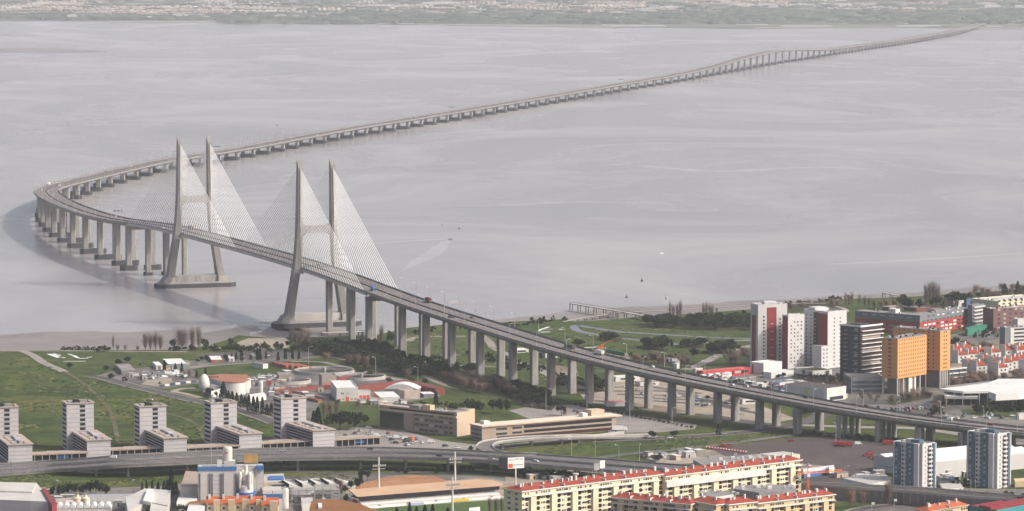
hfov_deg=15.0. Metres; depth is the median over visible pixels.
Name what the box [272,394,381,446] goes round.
office building
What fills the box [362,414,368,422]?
evergreen tree
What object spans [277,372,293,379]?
pump house
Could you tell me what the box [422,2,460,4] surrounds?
warehouse
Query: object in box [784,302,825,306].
jetty
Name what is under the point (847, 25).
shore
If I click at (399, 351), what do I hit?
evergreen tree
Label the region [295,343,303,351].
evergreen tree
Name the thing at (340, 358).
footpath
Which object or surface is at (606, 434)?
boundary wall
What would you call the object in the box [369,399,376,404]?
cabin
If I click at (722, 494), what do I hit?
flat roof block
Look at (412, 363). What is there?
evergreen tree
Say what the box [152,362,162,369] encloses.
shed
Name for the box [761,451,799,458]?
market hall
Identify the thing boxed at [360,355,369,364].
bare tree
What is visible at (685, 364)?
undergrowth
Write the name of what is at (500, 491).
sandy lot
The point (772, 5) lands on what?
warehouse
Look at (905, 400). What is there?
undergrowth
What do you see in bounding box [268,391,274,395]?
cabin
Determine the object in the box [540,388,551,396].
evergreen tree
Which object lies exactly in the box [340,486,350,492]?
cabin
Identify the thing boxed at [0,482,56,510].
warehouse
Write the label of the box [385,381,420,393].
curved roof hall
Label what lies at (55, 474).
road embankment
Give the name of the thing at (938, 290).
bare poplar
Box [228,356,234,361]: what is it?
shed
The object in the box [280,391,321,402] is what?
filter channel
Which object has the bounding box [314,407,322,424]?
cypress tree
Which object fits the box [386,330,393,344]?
green tree
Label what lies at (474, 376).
bare tree
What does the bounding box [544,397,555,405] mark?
evergreen tree
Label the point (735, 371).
red showroom
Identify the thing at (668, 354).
worn track
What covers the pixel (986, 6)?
warehouse
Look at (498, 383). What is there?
bare tree
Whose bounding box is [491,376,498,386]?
bare tree
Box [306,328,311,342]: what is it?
bare tree
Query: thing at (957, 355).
terraced house
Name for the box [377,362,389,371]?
evergreen tree
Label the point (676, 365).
cabin
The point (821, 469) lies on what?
white tent hall
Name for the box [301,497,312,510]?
factory building
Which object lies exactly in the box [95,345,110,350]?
green shrub
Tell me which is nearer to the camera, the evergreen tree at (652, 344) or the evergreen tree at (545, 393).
the evergreen tree at (545, 393)
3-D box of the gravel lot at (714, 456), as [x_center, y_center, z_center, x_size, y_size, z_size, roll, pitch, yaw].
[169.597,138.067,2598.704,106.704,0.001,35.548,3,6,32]
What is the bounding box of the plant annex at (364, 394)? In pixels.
[358,390,370,398]
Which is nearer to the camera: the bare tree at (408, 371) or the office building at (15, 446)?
the office building at (15, 446)
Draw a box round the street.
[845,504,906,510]
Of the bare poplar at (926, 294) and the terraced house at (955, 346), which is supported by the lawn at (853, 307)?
the bare poplar at (926, 294)
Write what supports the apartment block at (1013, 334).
on the city ground at (882, 402)
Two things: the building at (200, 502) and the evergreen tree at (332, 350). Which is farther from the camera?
the evergreen tree at (332, 350)
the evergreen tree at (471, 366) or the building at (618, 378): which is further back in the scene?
the evergreen tree at (471, 366)
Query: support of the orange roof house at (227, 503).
on the ground at (47, 433)
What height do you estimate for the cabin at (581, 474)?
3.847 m
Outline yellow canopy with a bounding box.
[1014,478,1023,486]
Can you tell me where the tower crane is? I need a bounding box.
[796,466,841,489]
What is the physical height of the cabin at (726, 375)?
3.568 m
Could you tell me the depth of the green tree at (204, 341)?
3294.26 m
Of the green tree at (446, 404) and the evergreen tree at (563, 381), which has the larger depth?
the evergreen tree at (563, 381)
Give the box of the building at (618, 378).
[614,375,639,381]
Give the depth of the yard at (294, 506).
2472.46 m
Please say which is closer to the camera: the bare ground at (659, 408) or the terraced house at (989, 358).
the bare ground at (659, 408)
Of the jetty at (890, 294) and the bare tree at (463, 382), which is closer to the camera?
the bare tree at (463, 382)
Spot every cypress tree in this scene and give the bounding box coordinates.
[167,469,174,497]
[174,481,178,493]
[230,391,234,399]
[235,393,238,405]
[239,350,243,360]
[239,394,243,406]
[242,396,246,406]
[246,394,250,410]
[250,396,254,411]
[255,348,258,359]
[255,396,259,412]
[260,397,264,413]
[265,403,268,414]
[268,403,272,413]
[311,410,314,421]
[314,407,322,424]
[433,391,438,405]
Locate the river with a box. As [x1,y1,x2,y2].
[0,21,1023,334]
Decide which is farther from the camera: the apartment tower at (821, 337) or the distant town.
the distant town
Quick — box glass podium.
[843,373,883,393]
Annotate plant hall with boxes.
[331,380,357,400]
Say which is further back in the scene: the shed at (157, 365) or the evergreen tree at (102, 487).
the shed at (157, 365)
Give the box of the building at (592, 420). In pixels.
[470,408,621,440]
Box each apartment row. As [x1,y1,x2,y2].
[502,466,663,510]
[610,491,695,510]
[659,452,802,498]
[693,493,724,510]
[725,494,757,510]
[752,488,835,510]
[913,498,968,510]
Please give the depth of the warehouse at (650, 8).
16118.14 m
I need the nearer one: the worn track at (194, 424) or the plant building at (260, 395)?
the worn track at (194, 424)
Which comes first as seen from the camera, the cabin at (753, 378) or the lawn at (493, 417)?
the lawn at (493, 417)
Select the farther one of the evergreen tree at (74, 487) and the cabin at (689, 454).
the cabin at (689, 454)
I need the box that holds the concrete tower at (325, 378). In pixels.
[319,373,336,384]
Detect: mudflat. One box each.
[0,48,109,52]
[0,325,347,349]
[3,34,23,35]
[256,321,303,331]
[494,285,1011,321]
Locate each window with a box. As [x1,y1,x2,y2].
[508,487,661,510]
[830,395,842,399]
[888,336,924,375]
[918,330,946,367]
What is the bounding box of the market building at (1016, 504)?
[970,497,1023,510]
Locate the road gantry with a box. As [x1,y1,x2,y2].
[444,301,462,312]
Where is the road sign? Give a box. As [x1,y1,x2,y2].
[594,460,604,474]
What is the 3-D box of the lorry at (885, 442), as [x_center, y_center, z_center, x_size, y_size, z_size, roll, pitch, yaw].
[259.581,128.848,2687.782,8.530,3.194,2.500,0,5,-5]
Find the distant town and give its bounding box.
[0,0,976,17]
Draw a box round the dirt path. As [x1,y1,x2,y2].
[17,350,68,371]
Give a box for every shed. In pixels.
[57,501,111,510]
[115,364,135,374]
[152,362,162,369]
[163,358,186,368]
[209,356,221,362]
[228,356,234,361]
[252,362,267,368]
[264,473,284,486]
[282,477,355,492]
[768,378,799,384]
[843,474,890,484]
[936,476,955,484]
[940,482,962,489]
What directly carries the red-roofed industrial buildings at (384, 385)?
on the ground at (47, 433)
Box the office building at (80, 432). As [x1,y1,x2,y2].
[61,399,160,456]
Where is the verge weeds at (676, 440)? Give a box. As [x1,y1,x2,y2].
[544,432,787,452]
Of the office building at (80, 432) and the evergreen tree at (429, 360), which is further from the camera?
the evergreen tree at (429, 360)
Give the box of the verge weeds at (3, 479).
[0,473,357,487]
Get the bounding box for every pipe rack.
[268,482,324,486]
[290,488,339,502]
[314,484,339,499]
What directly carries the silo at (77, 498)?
on the ground at (47, 433)
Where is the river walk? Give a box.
[570,325,750,344]
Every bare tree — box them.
[171,326,195,350]
[287,326,293,344]
[293,328,299,344]
[296,325,306,342]
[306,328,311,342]
[320,400,327,417]
[322,351,331,360]
[326,400,334,415]
[333,478,344,491]
[334,402,340,412]
[342,354,353,362]
[352,352,362,363]
[359,330,364,341]
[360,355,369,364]
[377,322,384,341]
[402,368,413,375]
[445,372,451,378]
[451,374,460,381]
[459,377,468,386]
[466,373,480,381]
[466,377,479,388]
[470,380,477,389]
[475,382,484,391]
[480,373,488,382]
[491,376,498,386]
[495,380,501,388]
[500,379,511,385]
[502,384,511,393]
[503,384,514,394]
[844,488,858,505]
[857,489,866,504]
[877,299,883,308]
[883,298,890,305]
[883,480,892,508]
[887,394,897,402]
[896,392,906,398]
[907,393,914,399]
[942,297,948,307]
[960,373,969,380]
[977,373,987,381]
[987,368,994,377]
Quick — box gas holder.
[199,374,209,392]
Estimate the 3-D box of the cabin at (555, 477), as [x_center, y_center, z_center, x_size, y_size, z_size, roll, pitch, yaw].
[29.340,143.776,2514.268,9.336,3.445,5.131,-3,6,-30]
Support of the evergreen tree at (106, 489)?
on the yard at (294, 506)
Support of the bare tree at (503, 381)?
on the lawn at (92, 363)
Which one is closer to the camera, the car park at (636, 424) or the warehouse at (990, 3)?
the car park at (636, 424)
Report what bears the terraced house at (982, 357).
on the ground at (47, 433)
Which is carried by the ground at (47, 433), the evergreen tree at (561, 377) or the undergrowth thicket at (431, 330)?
the undergrowth thicket at (431, 330)
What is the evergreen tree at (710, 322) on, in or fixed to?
on the undergrowth at (725, 326)
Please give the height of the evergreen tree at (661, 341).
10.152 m
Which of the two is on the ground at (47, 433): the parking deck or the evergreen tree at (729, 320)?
the parking deck
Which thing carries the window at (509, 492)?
in the apartment row at (593, 492)
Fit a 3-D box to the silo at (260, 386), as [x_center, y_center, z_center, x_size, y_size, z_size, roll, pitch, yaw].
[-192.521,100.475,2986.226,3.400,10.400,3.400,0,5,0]
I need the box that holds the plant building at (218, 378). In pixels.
[207,374,250,387]
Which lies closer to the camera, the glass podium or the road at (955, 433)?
the road at (955, 433)
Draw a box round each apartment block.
[855,306,967,332]
[967,303,985,326]
[971,294,1023,306]
[983,299,1023,330]
[999,325,1023,350]
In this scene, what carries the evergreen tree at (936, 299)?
on the lawn at (853, 307)
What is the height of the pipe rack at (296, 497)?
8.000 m
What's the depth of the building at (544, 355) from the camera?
3230.42 m
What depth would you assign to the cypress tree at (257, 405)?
2862.17 m
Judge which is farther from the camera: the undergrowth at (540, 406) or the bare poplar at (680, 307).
the bare poplar at (680, 307)
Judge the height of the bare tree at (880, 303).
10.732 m
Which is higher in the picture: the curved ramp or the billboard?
the curved ramp
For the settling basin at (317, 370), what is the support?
on the ground at (47, 433)
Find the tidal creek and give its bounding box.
[232,326,267,335]
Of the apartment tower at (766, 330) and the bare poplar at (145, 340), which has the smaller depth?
the apartment tower at (766, 330)
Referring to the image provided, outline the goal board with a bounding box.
[469,507,479,510]
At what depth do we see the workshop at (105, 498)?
2405.44 m
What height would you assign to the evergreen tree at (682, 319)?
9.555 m
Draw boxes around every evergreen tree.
[50,485,55,494]
[56,484,61,493]
[62,484,67,493]
[66,481,71,491]
[70,483,78,492]
[82,482,90,492]
[87,480,93,491]
[93,479,99,490]
[98,482,104,490]
[103,484,109,493]
[175,504,187,510]
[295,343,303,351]
[302,339,309,347]
[309,342,318,349]
[318,343,334,351]
[323,417,330,425]
[325,413,335,426]
[330,345,338,355]
[331,412,346,428]
[344,411,354,429]
[351,412,361,425]
[354,339,364,344]
[354,478,359,485]
[357,412,363,427]
[358,467,365,478]
[359,351,368,358]
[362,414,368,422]
[365,470,370,480]
[366,338,380,345]
[368,354,385,361]
[369,359,383,365]
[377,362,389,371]
[382,344,394,352]
[388,349,405,354]
[397,364,411,375]
[406,361,416,373]
[412,355,422,361]
[412,364,422,372]
[426,357,433,363]
[434,354,444,359]
[440,364,449,371]
[449,368,460,373]
[462,364,469,370]
[463,398,471,407]
[467,363,474,372]
[468,399,478,408]
[475,400,485,410]
[487,399,495,412]
[494,397,504,414]
[504,399,511,408]
[512,388,523,393]
[518,392,530,403]
[524,384,536,390]
[527,393,538,403]
[529,388,542,392]
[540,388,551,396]
[541,391,550,396]
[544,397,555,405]
[555,404,566,415]
[556,374,565,379]
[560,379,567,387]
[598,382,604,388]
[641,314,651,324]
[648,430,656,436]
[649,316,659,326]
[649,341,657,346]
[653,340,660,348]
[658,319,668,327]
[659,339,667,349]
[669,317,677,327]
[676,317,685,326]
[686,317,696,325]
[689,348,699,357]
[697,314,709,318]
[704,319,715,328]
[706,343,716,353]
[708,343,721,353]
[723,317,735,327]
[724,342,735,350]
[896,294,906,303]
[901,298,913,310]
[915,299,923,307]
[928,296,943,306]
[945,291,967,306]
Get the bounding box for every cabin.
[60,494,74,497]
[64,491,77,495]
[115,500,122,505]
[152,371,163,376]
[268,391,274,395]
[269,385,279,389]
[271,381,278,385]
[301,391,308,395]
[318,387,323,391]
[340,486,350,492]
[357,399,365,402]
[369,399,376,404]
[527,473,540,478]
[540,475,547,479]
[550,475,564,479]
[577,472,587,476]
[643,451,653,455]
[658,451,667,457]
[669,454,680,459]
[673,363,679,368]
[676,449,683,453]
[682,450,694,457]
[693,449,701,455]
[720,373,729,377]
[745,381,754,384]
[747,376,755,381]
[759,383,766,387]
[834,471,847,477]
[872,469,884,474]
[1016,412,1023,418]
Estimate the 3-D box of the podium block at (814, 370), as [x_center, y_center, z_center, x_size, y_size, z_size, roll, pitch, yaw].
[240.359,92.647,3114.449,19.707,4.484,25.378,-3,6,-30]
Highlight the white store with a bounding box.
[785,381,845,400]
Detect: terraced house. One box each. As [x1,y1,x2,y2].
[950,343,962,356]
[951,348,968,362]
[956,341,970,347]
[962,357,973,372]
[963,347,978,359]
[970,345,984,353]
[970,358,986,372]
[977,353,988,362]
[983,346,1000,356]
[986,354,998,368]
[990,360,1007,375]
[995,355,1012,369]
[1000,343,1014,356]
[1005,354,1020,368]
[1010,343,1023,352]
[1012,352,1023,358]
[1019,359,1023,372]
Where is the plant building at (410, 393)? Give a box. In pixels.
[398,388,419,399]
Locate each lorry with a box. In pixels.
[404,437,414,441]
[424,297,431,302]
[564,344,574,348]
[594,349,603,354]
[612,426,626,430]
[833,441,844,445]
[840,442,852,446]
[882,440,893,444]
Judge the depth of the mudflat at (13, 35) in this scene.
12694.32 m
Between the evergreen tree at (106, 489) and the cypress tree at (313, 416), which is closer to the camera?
the evergreen tree at (106, 489)
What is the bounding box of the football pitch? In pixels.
[375,499,503,510]
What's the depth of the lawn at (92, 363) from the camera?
3261.67 m
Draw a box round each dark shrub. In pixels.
[521,362,529,367]
[951,336,958,343]
[972,403,982,410]
[975,407,984,413]
[984,404,994,412]
[1017,405,1023,411]
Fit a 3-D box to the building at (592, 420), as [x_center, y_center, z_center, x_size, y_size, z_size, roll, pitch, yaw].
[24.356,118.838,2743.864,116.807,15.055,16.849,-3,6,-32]
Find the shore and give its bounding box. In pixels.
[0,0,1023,28]
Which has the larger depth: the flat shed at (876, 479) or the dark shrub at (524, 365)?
the dark shrub at (524, 365)
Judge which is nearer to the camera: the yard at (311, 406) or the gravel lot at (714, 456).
the gravel lot at (714, 456)
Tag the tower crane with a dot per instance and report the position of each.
(807, 475)
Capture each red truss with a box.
[272,362,288,367]
[278,362,293,368]
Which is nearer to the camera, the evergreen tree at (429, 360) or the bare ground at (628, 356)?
the evergreen tree at (429, 360)
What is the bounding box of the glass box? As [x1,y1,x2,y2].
[1012,318,1023,325]
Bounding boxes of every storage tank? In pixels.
[222,379,245,394]
[242,379,249,392]
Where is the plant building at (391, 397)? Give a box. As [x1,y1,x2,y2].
[374,391,399,402]
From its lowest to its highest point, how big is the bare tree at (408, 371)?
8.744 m
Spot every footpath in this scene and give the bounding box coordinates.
[194,362,249,366]
[291,361,402,379]
[316,354,346,359]
[406,336,464,340]
[407,355,458,388]
[484,335,546,375]
[833,306,848,311]
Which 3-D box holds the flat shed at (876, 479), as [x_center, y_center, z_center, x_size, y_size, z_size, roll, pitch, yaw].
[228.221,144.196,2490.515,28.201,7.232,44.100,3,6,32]
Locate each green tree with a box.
[169,339,175,345]
[200,338,208,346]
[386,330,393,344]
[444,401,451,407]
[451,401,459,408]
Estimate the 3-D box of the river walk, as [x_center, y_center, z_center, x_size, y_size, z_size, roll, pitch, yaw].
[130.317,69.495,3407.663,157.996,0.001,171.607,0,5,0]
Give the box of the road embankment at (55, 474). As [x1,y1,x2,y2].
[0,472,59,476]
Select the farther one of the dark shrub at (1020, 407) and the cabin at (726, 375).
the cabin at (726, 375)
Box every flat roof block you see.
[698,489,738,498]
[733,483,795,498]
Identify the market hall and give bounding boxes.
[693,453,780,465]
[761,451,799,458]
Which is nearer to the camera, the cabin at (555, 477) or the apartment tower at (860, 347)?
the cabin at (555, 477)
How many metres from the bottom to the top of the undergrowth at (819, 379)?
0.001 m
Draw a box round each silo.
[74,492,81,504]
[82,492,89,503]
[259,380,262,392]
[282,486,288,508]
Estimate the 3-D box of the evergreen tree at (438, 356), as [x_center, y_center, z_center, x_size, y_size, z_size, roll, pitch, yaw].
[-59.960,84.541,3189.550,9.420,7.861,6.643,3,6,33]
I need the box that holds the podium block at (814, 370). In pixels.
[794,366,831,374]
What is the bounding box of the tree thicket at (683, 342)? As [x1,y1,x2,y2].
[62,292,980,500]
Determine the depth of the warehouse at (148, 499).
2358.75 m
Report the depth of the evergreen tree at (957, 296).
3643.92 m
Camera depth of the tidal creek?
3483.24 m
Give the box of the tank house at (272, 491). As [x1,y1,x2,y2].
[262,486,282,510]
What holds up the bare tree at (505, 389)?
on the lawn at (92, 363)
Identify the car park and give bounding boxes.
[192,350,321,359]
[509,405,696,432]
[580,377,792,422]
[904,401,959,413]
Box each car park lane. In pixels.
[603,386,702,393]
[603,390,712,398]
[616,394,730,403]
[634,397,748,408]
[653,400,754,413]
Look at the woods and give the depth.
15269.81 m
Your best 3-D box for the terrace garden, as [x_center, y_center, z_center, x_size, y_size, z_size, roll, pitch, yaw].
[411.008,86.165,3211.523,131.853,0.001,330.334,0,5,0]
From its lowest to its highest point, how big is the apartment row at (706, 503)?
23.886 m
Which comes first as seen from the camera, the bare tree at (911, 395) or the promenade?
the bare tree at (911, 395)
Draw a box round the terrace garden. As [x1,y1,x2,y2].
[951,342,1023,377]
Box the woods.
[0,0,1023,23]
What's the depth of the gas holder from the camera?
2985.02 m
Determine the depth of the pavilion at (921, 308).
3628.63 m
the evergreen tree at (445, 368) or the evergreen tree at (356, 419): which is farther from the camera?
the evergreen tree at (445, 368)
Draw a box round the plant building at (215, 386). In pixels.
[210,383,220,397]
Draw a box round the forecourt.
[0,427,476,462]
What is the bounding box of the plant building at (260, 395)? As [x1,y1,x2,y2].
[247,392,265,402]
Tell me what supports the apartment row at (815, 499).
on the yard at (294, 506)
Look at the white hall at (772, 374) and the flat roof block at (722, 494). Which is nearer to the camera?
the flat roof block at (722, 494)
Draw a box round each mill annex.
[177,491,196,510]
[180,471,197,499]
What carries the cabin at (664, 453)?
on the gravel lot at (683, 460)
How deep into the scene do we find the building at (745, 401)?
2918.69 m
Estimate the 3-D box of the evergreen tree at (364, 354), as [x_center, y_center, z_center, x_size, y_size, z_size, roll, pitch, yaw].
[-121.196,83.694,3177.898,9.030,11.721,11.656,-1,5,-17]
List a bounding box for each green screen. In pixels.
[606,349,624,355]
[965,323,988,335]
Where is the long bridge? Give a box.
[34,23,1023,445]
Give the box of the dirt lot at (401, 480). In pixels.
[355,475,446,488]
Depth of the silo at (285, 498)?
2394.13 m
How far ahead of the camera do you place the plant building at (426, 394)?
2958.12 m
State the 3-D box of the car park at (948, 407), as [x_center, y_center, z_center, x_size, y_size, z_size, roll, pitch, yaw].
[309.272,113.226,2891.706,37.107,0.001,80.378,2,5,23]
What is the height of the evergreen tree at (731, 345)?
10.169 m
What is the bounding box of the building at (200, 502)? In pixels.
[189,500,206,510]
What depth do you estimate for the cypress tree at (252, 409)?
2865.89 m
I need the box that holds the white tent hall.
[803,465,834,477]
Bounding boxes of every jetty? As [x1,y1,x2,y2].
[321,330,364,335]
[562,312,616,321]
[569,302,643,319]
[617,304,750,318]
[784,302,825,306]
[882,291,899,297]
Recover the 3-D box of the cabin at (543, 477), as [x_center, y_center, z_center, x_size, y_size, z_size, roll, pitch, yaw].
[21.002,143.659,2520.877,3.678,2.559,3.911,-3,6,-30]
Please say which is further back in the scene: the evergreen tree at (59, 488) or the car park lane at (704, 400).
the car park lane at (704, 400)
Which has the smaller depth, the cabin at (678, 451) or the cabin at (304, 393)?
the cabin at (678, 451)
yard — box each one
[69,475,1023,510]
[100,356,321,388]
[142,378,172,385]
[205,369,440,420]
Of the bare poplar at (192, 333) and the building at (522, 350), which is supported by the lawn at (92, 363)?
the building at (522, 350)
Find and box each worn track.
[62,371,120,440]
[166,412,203,440]
[408,348,526,361]
[595,441,731,447]
[639,348,708,355]
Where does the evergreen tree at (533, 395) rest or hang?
on the undergrowth at (540, 406)
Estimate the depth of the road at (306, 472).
2552.79 m
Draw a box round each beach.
[109,21,628,26]
[755,27,786,27]
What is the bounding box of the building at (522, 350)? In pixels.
[517,348,528,352]
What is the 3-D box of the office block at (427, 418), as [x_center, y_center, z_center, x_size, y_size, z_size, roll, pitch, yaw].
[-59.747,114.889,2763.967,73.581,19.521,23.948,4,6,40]
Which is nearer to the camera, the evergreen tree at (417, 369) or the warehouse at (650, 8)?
the evergreen tree at (417, 369)
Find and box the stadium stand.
[348,479,503,507]
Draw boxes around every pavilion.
[604,400,624,406]
[882,305,903,310]
[900,304,940,310]
[941,299,954,305]
[955,300,963,306]
[964,298,971,306]
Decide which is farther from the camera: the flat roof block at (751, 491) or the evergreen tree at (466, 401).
the evergreen tree at (466, 401)
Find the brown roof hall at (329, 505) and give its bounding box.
[309,499,376,510]
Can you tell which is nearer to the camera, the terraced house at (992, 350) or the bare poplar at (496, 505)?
the bare poplar at (496, 505)
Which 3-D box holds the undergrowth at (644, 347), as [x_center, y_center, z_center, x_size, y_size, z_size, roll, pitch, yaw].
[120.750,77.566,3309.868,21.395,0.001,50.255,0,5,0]
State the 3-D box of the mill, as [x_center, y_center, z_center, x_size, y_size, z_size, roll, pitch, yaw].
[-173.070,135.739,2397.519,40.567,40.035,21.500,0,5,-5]
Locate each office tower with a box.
[882,333,926,394]
[893,325,949,387]
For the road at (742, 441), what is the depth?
2679.44 m
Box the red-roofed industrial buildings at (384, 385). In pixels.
[356,380,444,394]
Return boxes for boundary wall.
[578,431,623,442]
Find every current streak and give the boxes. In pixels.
[367,239,473,244]
[402,238,451,270]
[564,164,893,171]
[816,253,1021,264]
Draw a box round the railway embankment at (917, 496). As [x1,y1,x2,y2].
[801,481,1023,510]
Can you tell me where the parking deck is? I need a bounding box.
[950,366,966,378]
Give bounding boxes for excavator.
[586,341,607,349]
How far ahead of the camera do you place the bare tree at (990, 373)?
3071.83 m
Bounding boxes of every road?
[0,446,696,476]
[62,468,526,477]
[83,375,272,423]
[171,388,200,397]
[494,424,792,448]
[596,434,795,457]
[683,345,750,369]
[697,412,830,425]
[802,424,1023,446]
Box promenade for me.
[0,350,186,351]
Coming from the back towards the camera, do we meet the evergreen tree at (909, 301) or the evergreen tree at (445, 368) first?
the evergreen tree at (909, 301)
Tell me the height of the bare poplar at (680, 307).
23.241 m
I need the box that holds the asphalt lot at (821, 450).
[712,436,892,482]
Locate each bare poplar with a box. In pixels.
[142,332,148,346]
[147,334,153,350]
[152,331,159,350]
[157,335,164,350]
[189,324,196,350]
[195,327,203,346]
[487,497,491,510]
[493,495,498,510]
[499,494,503,510]
[671,303,676,314]
[678,301,682,316]
[844,291,846,307]
[923,281,928,303]
[927,280,932,304]
[929,281,938,303]
[935,282,941,305]
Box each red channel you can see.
[258,380,281,384]
[271,385,330,392]
[337,376,351,379]
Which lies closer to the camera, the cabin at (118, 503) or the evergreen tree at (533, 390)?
the cabin at (118, 503)
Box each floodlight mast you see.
[372,457,385,487]
[446,477,459,510]
[448,452,461,480]
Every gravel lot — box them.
[506,470,601,484]
[647,450,723,463]
[705,455,821,469]
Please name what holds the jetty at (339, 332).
in the river
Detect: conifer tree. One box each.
[218,381,226,398]
[716,423,721,434]
[1001,284,1008,294]
[1013,281,1021,294]
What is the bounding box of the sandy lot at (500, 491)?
[372,478,514,508]
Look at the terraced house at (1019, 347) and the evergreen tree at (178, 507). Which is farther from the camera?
the terraced house at (1019, 347)
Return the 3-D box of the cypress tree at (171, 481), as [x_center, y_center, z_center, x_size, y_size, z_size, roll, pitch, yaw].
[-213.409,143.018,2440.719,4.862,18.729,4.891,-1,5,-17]
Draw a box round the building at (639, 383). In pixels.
[635,380,658,385]
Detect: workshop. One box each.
[55,497,72,504]
[72,494,131,505]
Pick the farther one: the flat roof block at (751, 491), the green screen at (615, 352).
the green screen at (615, 352)
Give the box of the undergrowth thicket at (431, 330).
[60,295,970,490]
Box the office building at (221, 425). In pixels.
[203,398,310,447]
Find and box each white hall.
[750,360,781,374]
[763,369,793,378]
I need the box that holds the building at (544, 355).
[538,351,557,357]
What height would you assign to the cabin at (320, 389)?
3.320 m
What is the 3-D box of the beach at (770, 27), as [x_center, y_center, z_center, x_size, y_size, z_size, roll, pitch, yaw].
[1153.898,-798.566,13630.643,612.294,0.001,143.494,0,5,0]
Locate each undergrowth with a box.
[309,348,422,376]
[420,362,475,377]
[444,378,511,396]
[496,384,557,409]
[556,383,604,394]
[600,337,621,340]
[630,356,690,367]
[634,323,750,329]
[641,345,666,349]
[680,344,703,346]
[707,349,734,354]
[724,350,749,363]
[787,303,842,310]
[792,374,842,384]
[887,395,929,404]
[929,398,951,411]
[967,289,1023,297]
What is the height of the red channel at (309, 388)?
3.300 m
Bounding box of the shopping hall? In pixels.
[939,379,1023,404]
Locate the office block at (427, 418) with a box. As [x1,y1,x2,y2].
[378,403,474,436]
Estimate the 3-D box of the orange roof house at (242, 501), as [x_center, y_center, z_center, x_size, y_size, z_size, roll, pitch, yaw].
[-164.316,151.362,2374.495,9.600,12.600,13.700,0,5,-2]
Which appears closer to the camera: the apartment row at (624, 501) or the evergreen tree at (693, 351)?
the apartment row at (624, 501)
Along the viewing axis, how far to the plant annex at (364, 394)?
2944.81 m
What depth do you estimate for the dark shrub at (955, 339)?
3331.80 m
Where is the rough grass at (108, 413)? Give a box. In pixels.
[0,359,272,451]
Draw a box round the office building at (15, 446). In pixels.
[0,403,88,461]
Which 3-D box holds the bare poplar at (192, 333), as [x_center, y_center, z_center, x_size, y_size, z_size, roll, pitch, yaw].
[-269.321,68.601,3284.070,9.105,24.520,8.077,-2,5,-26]
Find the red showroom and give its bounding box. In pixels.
[696,366,749,376]
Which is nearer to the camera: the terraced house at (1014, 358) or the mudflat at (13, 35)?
the terraced house at (1014, 358)
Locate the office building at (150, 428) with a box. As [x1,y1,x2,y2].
[133,402,240,451]
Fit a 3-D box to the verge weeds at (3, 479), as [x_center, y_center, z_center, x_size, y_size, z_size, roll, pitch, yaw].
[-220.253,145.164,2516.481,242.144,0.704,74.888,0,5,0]
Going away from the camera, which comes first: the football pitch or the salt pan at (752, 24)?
the football pitch
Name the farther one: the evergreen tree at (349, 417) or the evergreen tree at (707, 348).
the evergreen tree at (707, 348)
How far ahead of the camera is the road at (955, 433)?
2775.10 m
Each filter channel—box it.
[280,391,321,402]
[292,390,329,399]
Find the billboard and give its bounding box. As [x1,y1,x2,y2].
[499,457,523,484]
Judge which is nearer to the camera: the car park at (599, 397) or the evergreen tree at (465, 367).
the car park at (599, 397)
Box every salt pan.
[605,25,664,25]
[738,24,767,24]
[780,25,830,25]
[894,25,940,25]
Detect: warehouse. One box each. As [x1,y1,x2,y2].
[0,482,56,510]
[125,488,170,510]
[358,5,406,7]
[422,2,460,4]
[637,8,665,9]
[768,4,777,7]
[873,445,1023,475]
[976,2,996,4]
[984,5,1000,7]
[1014,5,1023,7]
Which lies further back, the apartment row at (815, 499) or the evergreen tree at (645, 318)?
the evergreen tree at (645, 318)
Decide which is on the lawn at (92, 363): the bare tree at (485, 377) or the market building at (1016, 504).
the bare tree at (485, 377)
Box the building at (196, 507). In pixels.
[187,505,204,510]
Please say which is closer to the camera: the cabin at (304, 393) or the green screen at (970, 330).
the cabin at (304, 393)
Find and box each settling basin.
[268,377,310,384]
[295,366,353,375]
[338,372,385,380]
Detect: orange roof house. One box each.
[206,494,220,510]
[220,494,235,510]
[234,494,249,510]
[248,494,262,510]
[261,495,278,510]
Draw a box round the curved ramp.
[476,433,656,455]
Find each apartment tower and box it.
[750,300,786,361]
[782,313,803,368]
[804,306,846,368]
[839,322,883,379]
[892,438,935,487]
[966,426,1010,488]
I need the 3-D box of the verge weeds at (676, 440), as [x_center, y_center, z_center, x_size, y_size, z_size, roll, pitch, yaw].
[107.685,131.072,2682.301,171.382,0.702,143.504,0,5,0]
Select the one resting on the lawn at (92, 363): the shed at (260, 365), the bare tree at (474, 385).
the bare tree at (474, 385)
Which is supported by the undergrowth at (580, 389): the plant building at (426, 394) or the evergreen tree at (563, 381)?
the evergreen tree at (563, 381)
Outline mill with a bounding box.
[197,445,263,499]
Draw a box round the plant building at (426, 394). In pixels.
[420,392,433,397]
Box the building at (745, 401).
[730,396,755,403]
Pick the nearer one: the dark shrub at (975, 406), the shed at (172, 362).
the dark shrub at (975, 406)
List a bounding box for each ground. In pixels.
[0,294,1023,488]
[237,337,288,349]
[544,364,578,375]
[604,351,629,358]
[634,403,700,413]
[728,331,1023,442]
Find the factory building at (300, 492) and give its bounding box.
[292,491,310,498]
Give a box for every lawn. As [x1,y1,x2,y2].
[29,323,750,399]
[161,384,199,394]
[193,363,274,374]
[311,399,377,426]
[477,414,519,421]
[579,403,801,434]
[787,294,1019,319]
[834,502,883,510]
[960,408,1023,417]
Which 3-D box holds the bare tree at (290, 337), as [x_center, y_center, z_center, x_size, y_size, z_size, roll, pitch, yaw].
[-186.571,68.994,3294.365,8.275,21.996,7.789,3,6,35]

